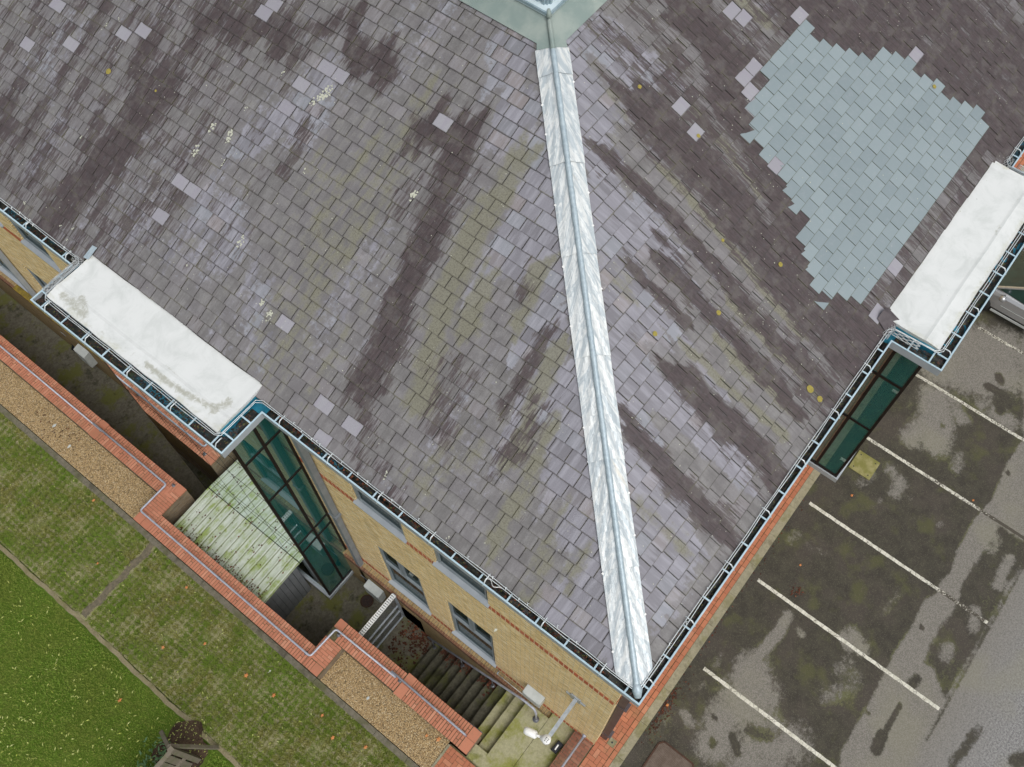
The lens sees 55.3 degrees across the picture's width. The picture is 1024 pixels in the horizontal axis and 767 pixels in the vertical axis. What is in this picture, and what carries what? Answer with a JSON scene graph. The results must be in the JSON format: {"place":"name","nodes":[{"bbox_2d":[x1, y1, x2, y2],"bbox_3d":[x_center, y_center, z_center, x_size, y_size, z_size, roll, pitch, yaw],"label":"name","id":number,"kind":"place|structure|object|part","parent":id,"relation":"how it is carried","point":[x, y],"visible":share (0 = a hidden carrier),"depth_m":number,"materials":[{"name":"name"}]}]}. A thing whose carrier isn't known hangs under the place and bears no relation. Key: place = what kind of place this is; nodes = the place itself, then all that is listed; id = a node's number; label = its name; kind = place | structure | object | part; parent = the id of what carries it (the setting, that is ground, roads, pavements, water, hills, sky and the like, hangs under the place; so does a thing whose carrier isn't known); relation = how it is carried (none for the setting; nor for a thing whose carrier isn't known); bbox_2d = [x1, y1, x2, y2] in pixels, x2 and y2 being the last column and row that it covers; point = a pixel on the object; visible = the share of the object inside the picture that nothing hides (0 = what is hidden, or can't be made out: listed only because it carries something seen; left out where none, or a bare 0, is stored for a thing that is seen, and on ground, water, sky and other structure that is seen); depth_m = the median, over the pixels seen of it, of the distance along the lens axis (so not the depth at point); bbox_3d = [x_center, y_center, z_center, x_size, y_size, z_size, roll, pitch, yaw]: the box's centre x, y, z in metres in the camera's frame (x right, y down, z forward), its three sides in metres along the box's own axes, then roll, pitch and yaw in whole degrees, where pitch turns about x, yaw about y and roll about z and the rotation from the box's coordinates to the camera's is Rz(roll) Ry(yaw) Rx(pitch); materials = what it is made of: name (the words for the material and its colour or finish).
{"place":"outdoors","nodes":[
{"label":"outdoors","id":0,"kind":"place"},
{"bbox_2d":[0,361,155,517],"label":"gravel strip","id":1,"kind":"object","parent":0,"point":[94,468],"visible":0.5,"depth_m":24.69,"materials":[{"name":"beige gravel"}]},
{"bbox_2d":[31,409,88,454],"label":"twigs on gravel","id":2,"kind":"object","parent":1,"relation":"on","point":[60,432],"visible":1,"depth_m":24.82,"materials":[{"name":"red plant"}]},
{"bbox_2d":[0,365,447,766],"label":"gravel pebbles","id":3,"kind":"object","parent":1,"relation":"on","point":[353,673],"visible":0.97,"depth_m":24.10,"materials":[{"name":"beige gravel"}]},
{"bbox_2d":[0,550,234,766],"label":"lawn","id":4,"kind":"structure","parent":0,"point":[168,727],"depth_m":21.97,"materials":[{"name":"plant"}]},
{"bbox_2d":[0,463,364,766],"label":"yellow leaves","id":5,"kind":"object","parent":4,"relation":"on","point":[113,688],"visible":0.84,"depth_m":21.79,"materials":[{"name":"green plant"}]},
{"bbox_2d":[154,730,219,766],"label":"bench","id":6,"kind":"object","parent":4,"relation":"on","point":[173,749],"visible":1,"depth_m":20.21,"materials":[{"name":"wood"}]},
{"bbox_2d":[0,544,240,766],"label":"earth path","id":7,"kind":"structure","parent":0,"point":[114,651],"depth_m":22.36,"materials":[{"name":"brown soil"}]},
{"bbox_2d":[0,542,241,766],"bbox_3d":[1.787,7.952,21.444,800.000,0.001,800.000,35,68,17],"label":"ground","id":8,"kind":"structure","parent":0,"point":[168,699],"depth_m":22.31,"materials":[{"name":"brown soil"}]},
{"bbox_2d":[549,731,592,766],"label":"brick wall","id":9,"kind":"structure","parent":8,"relation":"on","point":[580,752],"depth_m":21.22,"materials":[{"name":"red brick"}]},
{"bbox_2d":[561,734,585,766],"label":"handrail","id":10,"kind":"object","parent":9,"relation":"on","point":[574,749],"visible":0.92,"depth_m":20.96,"materials":[{"name":"grey metal"}]},
{"bbox_2d":[609,165,1023,766],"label":"kerb","id":11,"kind":"structure","parent":8,"relation":"on","point":[657,703],"depth_m":22.50,"materials":[{"name":"concrete"}]},
{"bbox_2d":[0,412,408,766],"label":"turf strip","id":12,"kind":"object","parent":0,"point":[216,635],"visible":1,"depth_m":22.59,"materials":[{"name":"plant"}]},
{"bbox_2d":[81,542,153,617],"bbox_3d":[-9.282,4.624,23.138,0.259,0.001,2.250,35,68,17],"label":"earth gap","id":13,"kind":"object","parent":12,"relation":"on","point":[110,587],"visible":1,"depth_m":23.11,"materials":[{"name":"soil"}]},
{"bbox_2d":[151,720,207,766],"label":"bark mulch","id":14,"kind":"object","parent":12,"relation":"on","point":[188,738],"visible":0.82,"depth_m":21.47,"materials":[{"name":"brown wood"}]},
{"bbox_2d":[137,732,188,766],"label":"shrub","id":15,"kind":"object","parent":14,"relation":"on","point":[162,753],"visible":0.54,"depth_m":21.14,"materials":[{"name":"green plant"}]},
{"bbox_2d":[0,405,418,766],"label":"concrete edging","id":16,"kind":"object","parent":12,"relation":"on","point":[330,694],"visible":1,"depth_m":22.91,"materials":[{"name":"grey concrete"}]},
{"bbox_2d":[0,288,434,673],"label":"lightwell floor","id":17,"kind":"structure","parent":0,"point":[314,616],"depth_m":27.21,"materials":[{"name":"concrete"}]},
{"bbox_2d":[0,335,481,755],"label":"brick retaining wall","id":18,"kind":"structure","parent":17,"relation":"on","point":[167,507],"depth_m":22.64,"materials":[{"name":"red brick"}]},
{"bbox_2d":[0,345,395,677],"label":"handrail","id":19,"kind":"object","parent":18,"relation":"on","point":[203,564],"visible":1,"depth_m":22.83,"materials":[{"name":"grey metal"}]},
{"bbox_2d":[391,670,466,736],"bbox_3d":[-1.819,6.969,21.258,2.154,0.198,0.099,35,68,17],"label":"handrail","id":20,"kind":"object","parent":18,"relation":"on","point":[400,679],"visible":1,"depth_m":21.18,"materials":[{"name":"grey metal"}]},
{"bbox_2d":[173,488,310,619],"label":"sheet metal shed","id":21,"kind":"structure","parent":17,"relation":"on","point":[290,580],"depth_m":23.60,"materials":[{"name":"metal"}]},
{"bbox_2d":[180,492,286,598],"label":"leaf litter","id":22,"kind":"object","parent":21,"relation":"on","point":[215,559],"visible":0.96,"depth_m":23.42,"materials":[{"name":"brown plant"}]},
{"bbox_2d":[360,594,373,607],"bbox_3d":[-3.718,5.573,25.026,0.344,0.034,0.344,35,68,17],"label":"drain grate","id":23,"kind":"object","parent":17,"relation":"on","point":[366,600],"visible":0.98,"depth_m":25.02,"materials":[{"name":"black plastic"}]},
{"bbox_2d":[359,593,404,647],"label":"gate","id":24,"kind":"structure","parent":17,"relation":"on","point":[380,612],"depth_m":23.52,"materials":[{"name":"metal"}]},
{"bbox_2d":[388,621,497,696],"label":"dead leaves","id":25,"kind":"object","parent":17,"relation":"on","point":[444,652],"visible":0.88,"depth_m":24.41,"materials":[{"name":"red plant"}]},
{"bbox_2d":[411,643,524,754],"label":"concrete staircase","id":26,"kind":"structure","parent":17,"relation":"on","point":[491,716],"depth_m":22.74,"materials":[{"name":"grey concrete"}]},
{"bbox_2d":[0,0,1023,744],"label":"office building","id":27,"kind":"structure","parent":17,"relation":"on","point":[552,352],"depth_m":15.72,"materials":[{"name":"stone"}]},
{"bbox_2d":[0,259,27,291],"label":"window","id":28,"kind":"structure","parent":27,"relation":"in","point":[3,268],"depth_m":26.79,"materials":[{"name":"grey glass"}]},
{"bbox_2d":[10,220,61,272],"bbox_3d":[-9.931,-3.255,19.582,1.280,2.435,0.145,35,68,17],"label":"window","id":29,"kind":"structure","parent":27,"relation":"in","point":[28,241],"depth_m":20.55,"materials":[{"name":"white glass"}]},
{"bbox_2d":[26,267,46,287],"bbox_3d":[-11.351,-2.002,24.714,1.230,2.860,0.085,35,68,17],"label":"window","id":30,"kind":"structure","parent":27,"relation":"in","point":[40,281],"depth_m":24.15,"materials":[{"name":"grey glass"}]},
{"bbox_2d":[74,344,97,367],"bbox_3d":[-11.820,-0.761,27.044,0.450,0.630,0.224,35,68,17],"label":"wall cabinet","id":31,"kind":"object","parent":27,"relation":"attached to","point":[85,355],"depth_m":26.84,"materials":[{"name":"metal"}]},
{"bbox_2d":[74,350,90,366],"bbox_3d":[-11.882,-0.680,27.031,0.410,0.540,0.024,35,68,17],"label":"door","id":32,"kind":"structure","parent":31,"relation":"in","point":[79,355],"depth_m":27.00,"materials":[{"name":"metal"}]},
{"bbox_2d":[364,579,385,602],"bbox_3d":[-3.390,5.133,24.096,0.490,0.570,0.224,35,68,17],"label":"wall cabinet","id":33,"kind":"object","parent":27,"relation":"attached to","point":[373,590],"depth_m":23.89,"materials":[{"name":"metal"}]},
{"bbox_2d":[364,587,379,601],"bbox_3d":[-3.451,5.215,24.083,0.450,0.480,0.024,35,68,17],"label":"door","id":34,"kind":"structure","parent":33,"relation":"in","point":[366,589],"depth_m":24.05,"materials":[{"name":"metal"}]},
{"bbox_2d":[352,486,406,543],"bbox_3d":[-2.396,1.935,16.826,1.290,2.490,0.170,35,68,17],"label":"window","id":35,"kind":"structure","parent":27,"relation":"in","point":[364,503],"depth_m":17.79,"materials":[{"name":"white glass"}]},
{"bbox_2d":[378,546,431,615],"bbox_3d":[-2.349,4.290,21.440,1.290,2.910,0.170,35,68,17],"label":"window","id":36,"kind":"structure","parent":27,"relation":"in","point":[403,580],"depth_m":21.96,"materials":[{"name":"white glass"}]},
{"bbox_2d":[432,550,489,607],"bbox_3d":[-0.887,2.980,16.278,1.280,2.490,0.170,35,68,17],"label":"window","id":37,"kind":"structure","parent":27,"relation":"in","point":[442,564],"depth_m":17.24,"materials":[{"name":"grey paint"}]},
{"bbox_2d":[448,602,496,667],"bbox_3d":[-0.841,5.334,20.892,1.280,2.910,0.170,35,68,17],"label":"window","id":38,"kind":"structure","parent":27,"relation":"in","point":[466,630],"depth_m":21.40,"materials":[{"name":"white glass"}]},
{"bbox_2d":[427,636,538,722],"bbox_3d":[-0.717,6.777,22.599,3.379,2.855,0.150,36,69,17],"label":"handrail","id":39,"kind":"object","parent":27,"relation":"attached to","point":[535,718],"visible":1,"depth_m":21.96,"materials":[{"name":"metal"}]},
{"bbox_2d":[522,684,544,707],"bbox_3d":[0.458,6.745,21.040,0.460,0.460,0.214,35,68,17],"label":"wall cabinet","id":40,"kind":"object","parent":27,"relation":"attached to","point":[533,695],"depth_m":20.88,"materials":[{"name":"metal"}]},
{"bbox_2d":[523,693,538,707],"bbox_3d":[0.400,6.823,21.029,0.420,0.370,0.024,35,68,17],"label":"door","id":41,"kind":"structure","parent":40,"relation":"in","point":[524,694],"depth_m":21.00,"materials":[{"name":"metal"}]},
{"bbox_2d":[523,691,585,744],"bbox_3d":[0.781,6.265,18.294,1.171,0.377,0.522,-40,69,-18],"label":"security camera","id":42,"kind":"object","parent":27,"relation":"attached to","point":[545,739],"visible":1,"depth_m":18.23,"materials":[{"name":"metal"}]},
{"bbox_2d":[321,652,449,766],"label":"gravel strip","id":43,"kind":"object","parent":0,"point":[359,686],"visible":0.75,"depth_m":21.69,"materials":[{"name":"brown gravel"}]},
{"bbox_2d":[434,746,474,766],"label":"brick path","id":44,"kind":"structure","parent":0,"point":[456,756],"depth_m":21.27,"materials":[{"name":"red brick"}]},
{"bbox_2d":[438,744,477,766],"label":"path bedding","id":45,"kind":"object","parent":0,"point":[459,757],"visible":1,"depth_m":21.30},
{"bbox_2d":[431,744,450,766],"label":"gravel edging","id":46,"kind":"object","parent":45,"relation":"on","point":[441,755],"visible":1,"depth_m":21.24,"materials":[{"name":"concrete"}]},
{"bbox_2d":[466,701,573,766],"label":"concrete landing","id":47,"kind":"object","parent":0,"point":[514,746],"visible":0.84,"depth_m":21.43,"materials":[{"name":"beige concrete"}]},
{"bbox_2d":[551,740,562,754],"bbox_3d":[0.988,7.952,21.358,0.146,0.108,0.262,40,70,19],"label":"bait box","id":48,"kind":"object","parent":47,"relation":"on","point":[556,747],"visible":1,"depth_m":21.32,"materials":[{"name":"black plastic"}]},
{"bbox_2d":[578,152,1023,766],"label":"brick pavement","id":49,"kind":"structure","parent":0,"point":[599,746],"depth_m":22.21,"materials":[{"name":"red brick"}]},
{"bbox_2d":[607,737,616,747],"bbox_3d":[2.186,7.838,21.329,0.170,0.016,0.170,35,68,17],"label":"gully cover","id":50,"kind":"object","parent":49,"relation":"on","point":[611,742],"visible":0.96,"depth_m":21.32,"materials":[{"name":"metal"}]},
{"bbox_2d":[620,249,1023,766],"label":"car park","id":51,"kind":"structure","parent":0,"point":[892,635],"depth_m":22.67,"materials":[{"name":"grey asphalt"}]},
{"bbox_2d":[642,741,693,766],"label":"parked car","id":52,"kind":"object","parent":51,"relation":"on","point":[664,754],"visible":1,"depth_m":21.27,"materials":[{"name":"metal"}]},
{"bbox_2d":[638,500,803,743],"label":"kerb litter","id":53,"kind":"object","parent":51,"relation":"on","point":[662,711],"visible":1,"depth_m":21.85,"materials":[{"name":"red plant"}]},
{"bbox_2d":[849,450,879,479],"bbox_3d":[8.777,2.034,24.338,0.580,0.035,0.570,35,68,17],"label":"access cover","id":54,"kind":"object","parent":51,"relation":"on","point":[863,464],"visible":1,"depth_m":24.32,"materials":[{"name":"yellow plastic"}]},
{"bbox_2d":[982,247,1023,328],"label":"parked car","id":55,"kind":"object","parent":51,"relation":"on","point":[1007,298],"visible":0.33,"depth_m":25.54,"materials":[{"name":"silver metal"}]},
{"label":"windows","id":56,"kind":"part","parent":55,"relation":"part of","materials":[{"name":"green glass"}]}
]}

